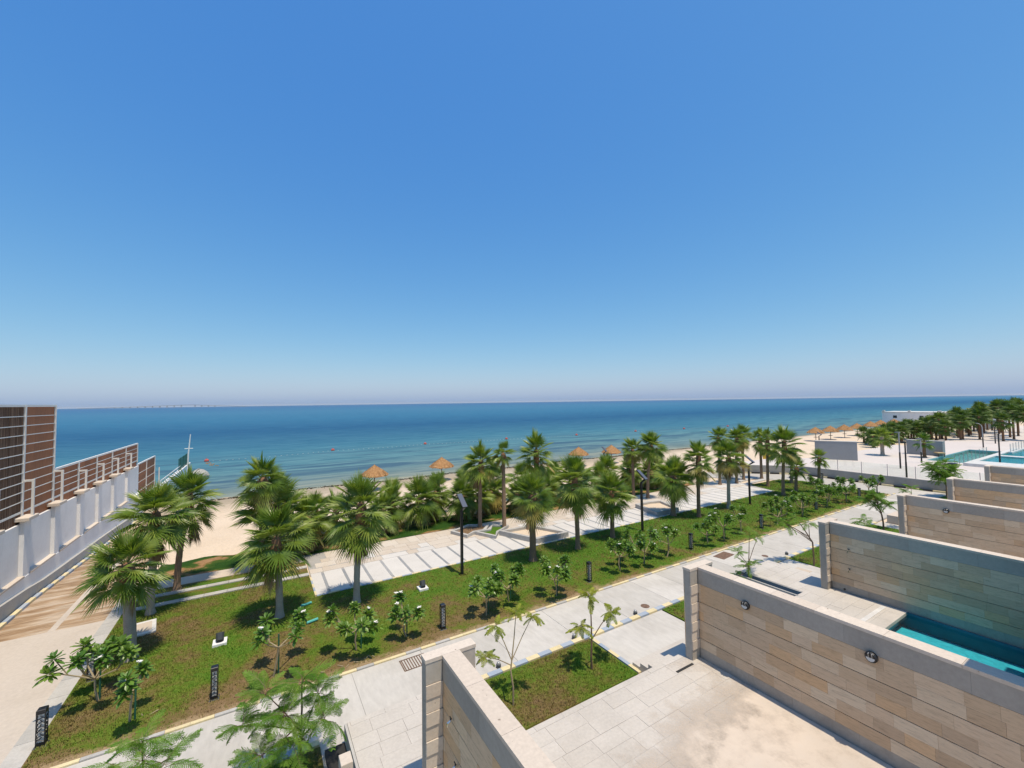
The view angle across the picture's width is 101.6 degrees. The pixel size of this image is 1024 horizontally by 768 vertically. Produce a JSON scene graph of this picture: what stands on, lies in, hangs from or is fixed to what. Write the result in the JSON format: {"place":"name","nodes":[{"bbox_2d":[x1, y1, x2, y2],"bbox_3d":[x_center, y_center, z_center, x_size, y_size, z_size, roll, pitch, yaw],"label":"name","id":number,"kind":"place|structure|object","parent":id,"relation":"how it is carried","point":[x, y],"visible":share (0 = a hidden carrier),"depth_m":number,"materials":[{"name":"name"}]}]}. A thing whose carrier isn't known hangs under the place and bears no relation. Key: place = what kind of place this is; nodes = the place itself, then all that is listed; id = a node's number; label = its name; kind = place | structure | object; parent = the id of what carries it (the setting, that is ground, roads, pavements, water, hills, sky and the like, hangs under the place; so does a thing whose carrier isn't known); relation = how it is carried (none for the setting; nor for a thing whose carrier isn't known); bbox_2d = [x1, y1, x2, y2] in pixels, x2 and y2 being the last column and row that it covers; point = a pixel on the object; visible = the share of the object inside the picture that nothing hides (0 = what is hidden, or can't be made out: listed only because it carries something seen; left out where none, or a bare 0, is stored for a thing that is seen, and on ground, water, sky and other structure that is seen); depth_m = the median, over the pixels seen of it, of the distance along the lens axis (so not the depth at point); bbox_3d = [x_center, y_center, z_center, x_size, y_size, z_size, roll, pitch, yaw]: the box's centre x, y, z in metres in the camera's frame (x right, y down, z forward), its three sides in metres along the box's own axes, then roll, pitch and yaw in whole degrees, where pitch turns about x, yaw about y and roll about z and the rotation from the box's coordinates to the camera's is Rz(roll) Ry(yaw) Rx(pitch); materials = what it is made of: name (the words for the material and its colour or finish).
{"place":"outdoors","nodes":[
{"label":"outdoors","id":0,"kind":"place"},
{"bbox_2d":[0,521,165,767],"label":"road","id":1,"kind":"structure","parent":0,"point":[36,632],"depth_m":13.90,"materials":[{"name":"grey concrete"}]},
{"bbox_2d":[0,519,131,622],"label":"retaining kerb","id":2,"kind":"structure","parent":1,"relation":"on","point":[10,606],"depth_m":19.08,"materials":[{"name":"grey concrete"}]},
{"bbox_2d":[0,521,135,629],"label":"kerb","id":3,"kind":"structure","parent":1,"relation":"on","point":[13,615],"depth_m":18.10,"materials":[{"name":"blue paint"}]},
{"bbox_2d":[0,466,139,603],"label":"boundary wall","id":4,"kind":"structure","parent":1,"relation":"on","point":[35,547],"depth_m":20.32,"materials":[{"name":"paint"}]},
{"bbox_2d":[0,405,137,529],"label":"screen fence","id":5,"kind":"object","parent":4,"relation":"on","point":[33,479],"visible":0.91,"depth_m":18.82,"materials":[{"name":"white paint"}]},
{"bbox_2d":[136,456,159,512],"bbox_3d":[-32.492,9.017,37.316,0.480,4.550,7.000,1,-3,-31],"label":"screen fence","id":6,"kind":"object","parent":4,"relation":"on","point":[146,475],"visible":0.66,"depth_m":37.37,"materials":[{"name":"white paint"}]},
{"bbox_2d":[136,555,308,610],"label":"footpath","id":7,"kind":"structure","parent":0,"point":[205,576],"depth_m":18.89,"materials":[{"name":"grey concrete"}]},
{"bbox_2d":[347,694,421,767],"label":"terrace","id":8,"kind":"structure","parent":0,"point":[389,736],"depth_m":9.43,"materials":[{"name":"tile"}]},
{"bbox_2d":[156,482,694,581],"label":"strip lawn","id":9,"kind":"structure","parent":0,"point":[202,565],"depth_m":25.15,"materials":[{"name":"green plant"}]},
{"bbox_2d":[290,490,333,554],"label":"bushy palm","id":10,"kind":"object","parent":9,"relation":"on","point":[319,524],"visible":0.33,"depth_m":22.62,"materials":[{"name":"green plant"}]},
{"bbox_2d":[316,488,354,545],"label":"bushy palm","id":11,"kind":"object","parent":9,"relation":"on","point":[334,522],"visible":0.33,"depth_m":24.11,"materials":[{"name":"green plant"}]},
{"bbox_2d":[365,491,407,535],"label":"bushy palm","id":12,"kind":"object","parent":9,"relation":"on","point":[387,500],"visible":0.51,"depth_m":25.58,"materials":[{"name":"green plant"}]},
{"bbox_2d":[378,482,408,525],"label":"bushy palm","id":13,"kind":"object","parent":9,"relation":"on","point":[393,489],"visible":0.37,"depth_m":26.96,"materials":[{"name":"green plant"}]},
{"bbox_2d":[400,473,441,528],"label":"bushy palm","id":14,"kind":"object","parent":9,"relation":"on","point":[423,487],"visible":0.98,"depth_m":26.95,"materials":[{"name":"green plant"}]},
{"bbox_2d":[421,472,453,521],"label":"bushy palm","id":15,"kind":"object","parent":9,"relation":"on","point":[438,478],"visible":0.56,"depth_m":28.53,"materials":[{"name":"green plant"}]},
{"bbox_2d":[443,473,477,520],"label":"bushy palm","id":16,"kind":"object","parent":9,"relation":"on","point":[456,506],"visible":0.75,"depth_m":28.31,"materials":[{"name":"green plant"}]},
{"bbox_2d":[466,481,495,517],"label":"bushy palm","id":17,"kind":"object","parent":9,"relation":"on","point":[488,498],"visible":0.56,"depth_m":28.86,"materials":[{"name":"green plant"}]},
{"bbox_2d":[473,475,507,514],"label":"bushy palm","id":18,"kind":"object","parent":9,"relation":"on","point":[498,498],"visible":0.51,"depth_m":30.15,"materials":[{"name":"green plant"}]},
{"bbox_2d":[618,456,643,488],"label":"bushy palm","id":19,"kind":"object","parent":9,"relation":"on","point":[638,478],"visible":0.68,"depth_m":37.59,"materials":[{"name":"green plant"}]},
{"bbox_2d":[21,479,946,767],"bbox_3d":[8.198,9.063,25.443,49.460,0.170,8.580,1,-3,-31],"label":"lawn","id":20,"kind":"structure","parent":0,"point":[537,603],"depth_m":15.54,"materials":[{"name":"green plant"}]},
{"bbox_2d":[32,705,49,749],"bbox_3d":[-11.197,8.165,9.952,0.240,0.870,0.240,1,-3,-31],"label":"bollard light","id":21,"kind":"object","parent":20,"relation":"on","point":[42,718],"visible":1,"depth_m":9.91,"materials":[{"name":"black metal"}]},
{"bbox_2d":[32,634,140,700],"bbox_3d":[-11.254,7.835,11.391,1.734,1.730,1.912,-1,-2,4],"label":"frangipani","id":22,"kind":"object","parent":20,"relation":"on","point":[117,646],"visible":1,"depth_m":11.37,"materials":[{"name":"green plant"}]},
{"bbox_2d":[70,525,176,662],"bbox_3d":[-12.275,6.660,13.243,2.620,4.432,2.483,1,-3,-31],"label":"fan palm","id":23,"kind":"object","parent":20,"relation":"on","point":[126,587],"visible":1,"depth_m":13.12,"materials":[{"name":"green plant"}]},
{"bbox_2d":[112,659,155,721],"bbox_3d":[-9.583,7.818,10.642,0.536,1.638,1.535,0,-3,-23],"label":"frangipani","id":24,"kind":"object","parent":20,"relation":"on","point":[127,683],"visible":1,"depth_m":10.28,"materials":[{"name":"green plant"}]},
{"bbox_2d":[82,708,202,767],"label":"poinciana sapling","id":25,"kind":"object","parent":20,"relation":"on","point":[137,745],"visible":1,"depth_m":7.85,"materials":[{"name":"green plant"}]},
{"bbox_2d":[101,477,200,615],"bbox_3d":[-13.943,6.353,16.264,2.903,5.356,2.893,-2,-3,22],"label":"fan palm","id":26,"kind":"object","parent":20,"relation":"on","point":[156,496],"visible":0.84,"depth_m":16.15,"materials":[{"name":"green plant"}]},
{"bbox_2d":[209,664,219,701],"bbox_3d":[-8.159,8.187,11.461,0.240,0.870,0.240,1,-3,-31],"label":"bollard light","id":27,"kind":"object","parent":20,"relation":"on","point":[214,694],"visible":1,"depth_m":11.41,"materials":[{"name":"black metal"}]},
{"bbox_2d":[229,497,317,618],"bbox_3d":[-8.891,6.590,15.746,3.154,4.695,3.143,1,-3,-31],"label":"fan palm","id":28,"kind":"object","parent":20,"relation":"on","point":[282,521],"visible":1,"depth_m":15.52,"materials":[{"name":"green plant"}]},
{"bbox_2d":[248,606,311,676],"bbox_3d":[-6.888,7.735,12.524,1.706,1.900,1.758,1,-3,-31],"label":"frangipani","id":29,"kind":"object","parent":20,"relation":"on","point":[263,632],"visible":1,"depth_m":12.39,"materials":[{"name":"green plant"}]},
{"bbox_2d":[214,659,348,767],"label":"poinciana sapling","id":30,"kind":"object","parent":20,"relation":"on","point":[273,718],"visible":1,"depth_m":8.85,"materials":[{"name":"green plant"}]},
{"bbox_2d":[322,601,383,650],"bbox_3d":[-5.120,7.876,13.415,1.753,1.643,1.721,1,-3,-31],"label":"frangipani","id":31,"kind":"object","parent":20,"relation":"on","point":[329,618],"visible":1,"depth_m":13.30,"materials":[{"name":"green plant"}]},
{"bbox_2d":[324,469,398,602],"bbox_3d":[-6.127,6.183,16.999,2.863,5.538,2.800,-1,-2,-2],"label":"fan palm","id":32,"kind":"object","parent":20,"relation":"on","point":[355,541],"visible":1,"depth_m":16.74,"materials":[{"name":"green plant"}]},
{"bbox_2d":[386,590,425,636],"bbox_3d":[-3.715,7.992,14.280,1.418,1.463,1.059,-2,-3,28],"label":"frangipani","id":33,"kind":"object","parent":20,"relation":"on","point":[417,609],"visible":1,"depth_m":14.20,"materials":[{"name":"green plant"}]},
{"bbox_2d":[457,493,467,575],"bbox_3d":[-2.309,7.037,19.475,0.300,3.697,0.694,1,-3,-31],"label":"solar lamp","id":34,"kind":"object","parent":20,"relation":"on","point":[462,501],"visible":1,"depth_m":19.50,"materials":[{"name":"black metal"}]},
{"bbox_2d":[468,574,504,614],"bbox_3d":[-0.980,7.989,15.744,1.575,1.497,1.381,1,-3,-31],"label":"frangipani","id":35,"kind":"object","parent":20,"relation":"on","point":[494,587],"visible":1,"depth_m":15.54,"materials":[{"name":"green plant"}]},
{"bbox_2d":[490,561,525,601],"bbox_3d":[-0.131,7.984,16.694,1.455,1.575,1.700,0,-3,-13],"label":"frangipani","id":36,"kind":"object","parent":20,"relation":"on","point":[517,570],"visible":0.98,"depth_m":16.63,"materials":[{"name":"green plant"}]},
{"bbox_2d":[475,603,544,705],"bbox_3d":[-0.092,7.301,11.158,1.951,2.447,0.834,1,-3,-31],"label":"poinciana sapling","id":37,"kind":"object","parent":20,"relation":"on","point":[490,654],"visible":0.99,"depth_m":11.11,"materials":[{"name":"green plant"}]},
{"bbox_2d":[510,469,558,561],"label":"fan palm","id":38,"kind":"object","parent":20,"relation":"on","point":[533,510],"visible":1,"depth_m":20.88,"materials":[{"name":"green plant"}]},
{"bbox_2d":[539,554,571,595],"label":"frangipani","id":39,"kind":"object","parent":20,"relation":"on","point":[563,574],"visible":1,"depth_m":17.09,"materials":[{"name":"green plant"}]},
{"bbox_2d":[550,452,603,549],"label":"fan palm","id":40,"kind":"object","parent":20,"relation":"on","point":[573,491],"visible":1,"depth_m":22.44,"materials":[{"name":"green plant"}]},
{"bbox_2d":[565,587,620,669],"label":"poinciana sapling","id":41,"kind":"object","parent":20,"relation":"on","point":[592,600],"visible":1,"depth_m":12.54,"materials":[{"name":"green plant"}]},
{"bbox_2d":[587,468,637,537],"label":"fan palm","id":42,"kind":"object","parent":20,"relation":"on","point":[611,507],"visible":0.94,"depth_m":24.22,"materials":[{"name":"green plant"}]},
{"bbox_2d":[605,537,635,570],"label":"frangipani","id":43,"kind":"object","parent":20,"relation":"on","point":[620,546],"visible":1,"depth_m":19.44,"materials":[{"name":"green plant"}]},
{"bbox_2d":[621,526,658,563],"bbox_3d":[6.520,7.965,20.547,1.852,1.752,1.774,1,-3,-31],"label":"frangipani","id":44,"kind":"object","parent":20,"relation":"on","point":[641,543],"visible":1,"depth_m":20.43,"materials":[{"name":"green plant"}]},
{"bbox_2d":[650,454,695,515],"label":"fan palm","id":45,"kind":"object","parent":20,"relation":"on","point":[673,487],"visible":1,"depth_m":28.45,"materials":[{"name":"green plant"}]},
{"bbox_2d":[680,439,716,517],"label":"fan palm","id":46,"kind":"object","parent":20,"relation":"on","point":[697,472],"visible":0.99,"depth_m":28.37,"materials":[{"name":"green plant"}]},
{"bbox_2d":[710,438,753,508],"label":"fan palm","id":47,"kind":"object","parent":20,"relation":"on","point":[727,471],"visible":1,"depth_m":30.42,"materials":[{"name":"green plant"}]},
{"bbox_2d":[755,427,780,485],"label":"fan palm","id":48,"kind":"object","parent":20,"relation":"on","point":[764,449],"visible":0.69,"depth_m":38.06,"materials":[{"name":"green plant"}]},
{"bbox_2d":[765,425,807,495],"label":"fan palm","id":49,"kind":"object","parent":20,"relation":"on","point":[784,434],"visible":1,"depth_m":34.32,"materials":[{"name":"green plant"}]},
{"bbox_2d":[766,512,817,565],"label":"poinciana sapling","id":50,"kind":"object","parent":20,"relation":"on","point":[788,525],"visible":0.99,"depth_m":20.12,"materials":[{"name":"green plant"}]},
{"bbox_2d":[854,488,895,529],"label":"poinciana sapling","id":51,"kind":"object","parent":20,"relation":"on","point":[878,497],"visible":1,"depth_m":25.12,"materials":[{"name":"green plant"}]},
{"bbox_2d":[918,458,965,498],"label":"poinciana sapling","id":52,"kind":"object","parent":20,"relation":"on","point":[944,471],"visible":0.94,"depth_m":32.66,"materials":[{"name":"green plant"}]},
{"bbox_2d":[65,489,944,767],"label":"path","id":53,"kind":"structure","parent":0,"point":[369,690],"depth_m":13.79,"materials":[{"name":"concrete"}]},
{"bbox_2d":[50,493,895,767],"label":"kerb","id":54,"kind":"structure","parent":53,"relation":"on","point":[101,753],"depth_m":13.34,"materials":[{"name":"yellow paint"}]},
{"bbox_2d":[246,495,942,767],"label":"kerb","id":55,"kind":"structure","parent":53,"relation":"on","point":[486,676],"depth_m":13.60,"materials":[{"name":"blue paint"}]},
{"bbox_2d":[0,0,1023,408],"label":"sky","id":56,"kind":"structure","parent":0,"point":[204,203],"materials":[{"name":"blue"}]},
{"bbox_2d":[305,480,772,594],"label":"promenade","id":57,"kind":"structure","parent":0,"point":[328,572],"depth_m":23.32,"materials":[{"name":"concrete"}]},
{"bbox_2d":[451,524,488,537],"bbox_3d":[-2.457,9.111,26.066,1.673,0.230,2.391,-3,-3,38],"label":"planter","id":58,"kind":"object","parent":57,"relation":"on","point":[469,530],"visible":0.81,"depth_m":25.94,"materials":[{"name":"grey concrete"}]},
{"bbox_2d":[456,438,501,526],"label":"fan palm","id":59,"kind":"object","parent":58,"relation":"in","point":[479,472],"visible":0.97,"depth_m":26.58,"materials":[{"name":"green plant"}]},
{"bbox_2d":[475,524,508,538],"bbox_3d":[-1.280,9.083,25.795,1.486,0.230,2.305,-2,-3,18],"label":"planter","id":60,"kind":"object","parent":57,"relation":"on","point":[492,530],"visible":0.93,"depth_m":25.52,"materials":[{"name":"grey concrete"}]},
{"bbox_2d":[493,440,516,527],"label":"fan palm","id":61,"kind":"object","parent":60,"relation":"in","point":[504,458],"visible":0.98,"depth_m":26.48,"materials":[{"name":"green plant"}]},
{"bbox_2d":[499,526,568,543],"bbox_3d":[1.292,8.959,24.943,3.547,0.330,2.136,-3,-3,37],"label":"planter","id":62,"kind":"object","parent":57,"relation":"on","point":[542,536],"visible":0.74,"depth_m":24.74,"materials":[{"name":"grey concrete"}]},
{"bbox_2d":[515,426,554,494],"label":"fan palm","id":63,"kind":"object","parent":57,"relation":"on","point":[536,440],"visible":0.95,"depth_m":28.61,"materials":[{"name":"green plant"}]},
{"bbox_2d":[310,491,771,596],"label":"kerb","id":64,"kind":"structure","parent":57,"relation":"on","point":[314,590],"depth_m":21.22,"materials":[{"name":"blue paint"}]},
{"bbox_2d":[620,438,645,497],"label":"fan palm","id":65,"kind":"object","parent":57,"relation":"on","point":[632,452],"visible":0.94,"depth_m":34.26,"materials":[{"name":"green plant"}]},
{"bbox_2d":[634,430,667,498],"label":"fan palm","id":66,"kind":"object","parent":57,"relation":"on","point":[650,452],"visible":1,"depth_m":33.94,"materials":[{"name":"green plant"}]},
{"bbox_2d":[635,500,678,515],"bbox_3d":[10.637,9.074,30.650,3.100,0.330,2.600,1,-3,-31],"label":"planter","id":67,"kind":"object","parent":57,"relation":"on","point":[658,508],"visible":0.85,"depth_m":30.59,"materials":[{"name":"grey concrete"}]},
{"bbox_2d":[725,427,751,483],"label":"fan palm","id":68,"kind":"object","parent":57,"relation":"on","point":[742,443],"visible":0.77,"depth_m":39.46,"materials":[{"name":"green plant"}]},
{"bbox_2d":[55,395,1023,500],"bbox_3d":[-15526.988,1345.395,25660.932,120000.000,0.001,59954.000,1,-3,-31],"label":"sea","id":69,"kind":"structure","parent":0,"point":[225,435],"depth_m":146.92,"materials":[{"name":"liquid"}]},
{"bbox_2d":[134,422,1023,582],"bbox_3d":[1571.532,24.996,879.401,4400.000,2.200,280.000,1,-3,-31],"label":"beach","id":70,"kind":"structure","parent":0,"point":[221,538],"depth_m":36.87,"materials":[{"name":"beige sand"}]},
{"bbox_2d":[136,562,307,606],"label":"step lawn","id":71,"kind":"structure","parent":70,"relation":"on","point":[199,591],"depth_m":18.51,"materials":[{"name":"green plant"}]},
{"bbox_2d":[149,462,227,590],"bbox_3d":[-14.497,6.286,18.734,2.888,5.721,2.765,1,-3,-31],"label":"fan palm","id":72,"kind":"object","parent":71,"relation":"on","point":[189,481],"visible":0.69,"depth_m":18.52,"materials":[{"name":"green plant"}]},
{"bbox_2d":[231,450,287,570],"bbox_3d":[-12.142,6.189,20.120,2.484,6.067,2.688,1,-3,-31],"label":"bushy palm","id":73,"kind":"object","parent":71,"relation":"on","point":[265,495],"visible":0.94,"depth_m":19.86,"materials":[{"name":"green plant"}]},
{"bbox_2d":[225,470,316,568],"bbox_3d":[-12.041,6.844,21.039,4.093,5.378,4.221,1,-3,-31],"label":"bushy palm","id":74,"kind":"object","parent":70,"relation":"on","point":[285,493],"visible":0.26,"depth_m":21.00,"materials":[{"name":"green plant"}]},
{"bbox_2d":[738,426,1023,481],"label":"pool deck","id":75,"kind":"structure","parent":70,"relation":"on","point":[873,460],"depth_m":48.40,"materials":[{"name":"white concrete"}]},
{"bbox_2d":[716,465,945,491],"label":"deck wall","id":76,"kind":"structure","parent":75,"relation":"attached to","point":[900,481],"depth_m":39.49,"materials":[{"name":"concrete"}]},
{"bbox_2d":[869,426,896,455],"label":"fan palm","id":77,"kind":"object","parent":75,"relation":"on","point":[883,440],"visible":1,"depth_m":51.66,"materials":[{"name":"green plant"}]},
{"bbox_2d":[906,439,945,455],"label":"screen wall","id":78,"kind":"structure","parent":75,"relation":"on","point":[939,446],"depth_m":51.38,"materials":[{"name":"grey concrete"}]},
{"bbox_2d":[928,450,1001,462],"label":"public pool","id":79,"kind":"structure","parent":75,"relation":"in","point":[973,456],"depth_m":51.20,"materials":[{"name":"liquid"}]},
{"bbox_2d":[963,448,1023,467],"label":"raised pool","id":80,"kind":"structure","parent":75,"relation":"on","point":[1015,459],"depth_m":44.98,"materials":[{"name":"white tile"}]},
{"bbox_2d":[989,411,1015,440],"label":"fan palm","id":81,"kind":"object","parent":75,"relation":"on","point":[1001,417],"visible":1,"depth_m":68.38,"materials":[{"name":"green plant"}]},
{"bbox_2d":[882,410,946,422],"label":"beach building","id":82,"kind":"structure","parent":70,"relation":"on","point":[887,416],"depth_m":126.16,"materials":[{"name":"white paint"}]},
{"bbox_2d":[319,522,898,752],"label":"garden path","id":83,"kind":"structure","parent":0,"point":[632,642],"depth_m":14.26,"materials":[{"name":"concrete"}]},
{"bbox_2d":[321,723,358,767],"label":"planting trough","id":84,"kind":"object","parent":83,"relation":"on","point":[330,759],"visible":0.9,"depth_m":9.37,"materials":[{"name":"grey concrete"}]},
{"bbox_2d":[633,638,685,671],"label":"garden steps","id":85,"kind":"structure","parent":83,"relation":"on","point":[651,660],"depth_m":12.66,"materials":[{"name":"stone"}]},
{"bbox_2d":[734,571,801,595],"bbox_3d":[10.423,8.341,17.046,0.545,0.520,2.500,1,-3,-31],"label":"planting trough","id":86,"kind":"object","parent":83,"relation":"on","point":[776,586],"visible":0.27,"depth_m":16.95,"materials":[{"name":"grey concrete"}]},
{"bbox_2d":[725,526,767,578],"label":"poinciana sapling","id":87,"kind":"object","parent":86,"relation":"in","point":[749,563],"visible":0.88,"depth_m":17.66,"materials":[{"name":"green plant"}]},
{"bbox_2d":[526,651,837,767],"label":"terrace","id":88,"kind":"structure","parent":0,"point":[637,721],"depth_m":9.88,"materials":[{"name":"stone"}]},
{"bbox_2d":[421,638,555,767],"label":"garden wall","id":89,"kind":"structure","parent":88,"relation":"on","point":[484,729],"depth_m":7.42,"materials":[{"name":"grey stone"}]},
{"bbox_2d":[643,683,893,767],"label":"dust","id":90,"kind":"object","parent":88,"relation":"on","point":[757,729],"depth_m":9.11,"materials":[{"name":"beige sand"}]},
{"bbox_2d":[682,559,1023,767],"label":"garden wall","id":91,"kind":"structure","parent":88,"relation":"on","point":[905,702],"depth_m":8.97,"materials":[{"name":"grey stone"}]},
{"bbox_2d":[741,560,820,591],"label":"terrace","id":92,"kind":"structure","parent":0,"point":[791,577],"depth_m":17.66,"materials":[{"name":"tile"}]},
{"bbox_2d":[707,472,945,495],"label":"side street","id":93,"kind":"structure","parent":0,"point":[862,486],"depth_m":40.55,"materials":[{"name":"concrete"}]},
{"bbox_2d":[814,440,857,460],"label":"screen wall","id":94,"kind":"structure","parent":0,"point":[841,450],"depth_m":48.68,"materials":[{"name":"grey concrete"}]},
{"bbox_2d":[795,588,906,628],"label":"terrace","id":95,"kind":"structure","parent":0,"point":[854,606],"depth_m":15.05,"materials":[{"name":"tile"}]},
{"bbox_2d":[818,517,1023,648],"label":"garden wall","id":96,"kind":"structure","parent":95,"relation":"on","point":[980,592],"depth_m":14.11,"materials":[{"name":"grey stone"}]},
{"bbox_2d":[860,606,1023,677],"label":"garden pool","id":97,"kind":"structure","parent":95,"relation":"in","point":[1008,658],"depth_m":13.33,"materials":[{"name":"liquid"}]},
{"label":"terrace","id":98,"kind":"structure","parent":0,"visible":0},
{"bbox_2d":[897,492,1023,557],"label":"garden wall","id":99,"kind":"structure","parent":98,"relation":"on","point":[996,529],"depth_m":19.17,"materials":[{"name":"grey stone"}]},
{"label":"terrace","id":100,"kind":"structure","parent":0,"visible":0},
{"bbox_2d":[946,477,1023,509],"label":"garden wall","id":101,"kind":"structure","parent":100,"relation":"on","point":[1006,495],"depth_m":23.79,"materials":[{"name":"grey stone"}]},
{"bbox_2d":[984,465,1023,484],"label":"garden wall","id":102,"kind":"structure","parent":100,"relation":"on","point":[1004,474],"depth_m":28.63,"materials":[{"name":"grey stone"}]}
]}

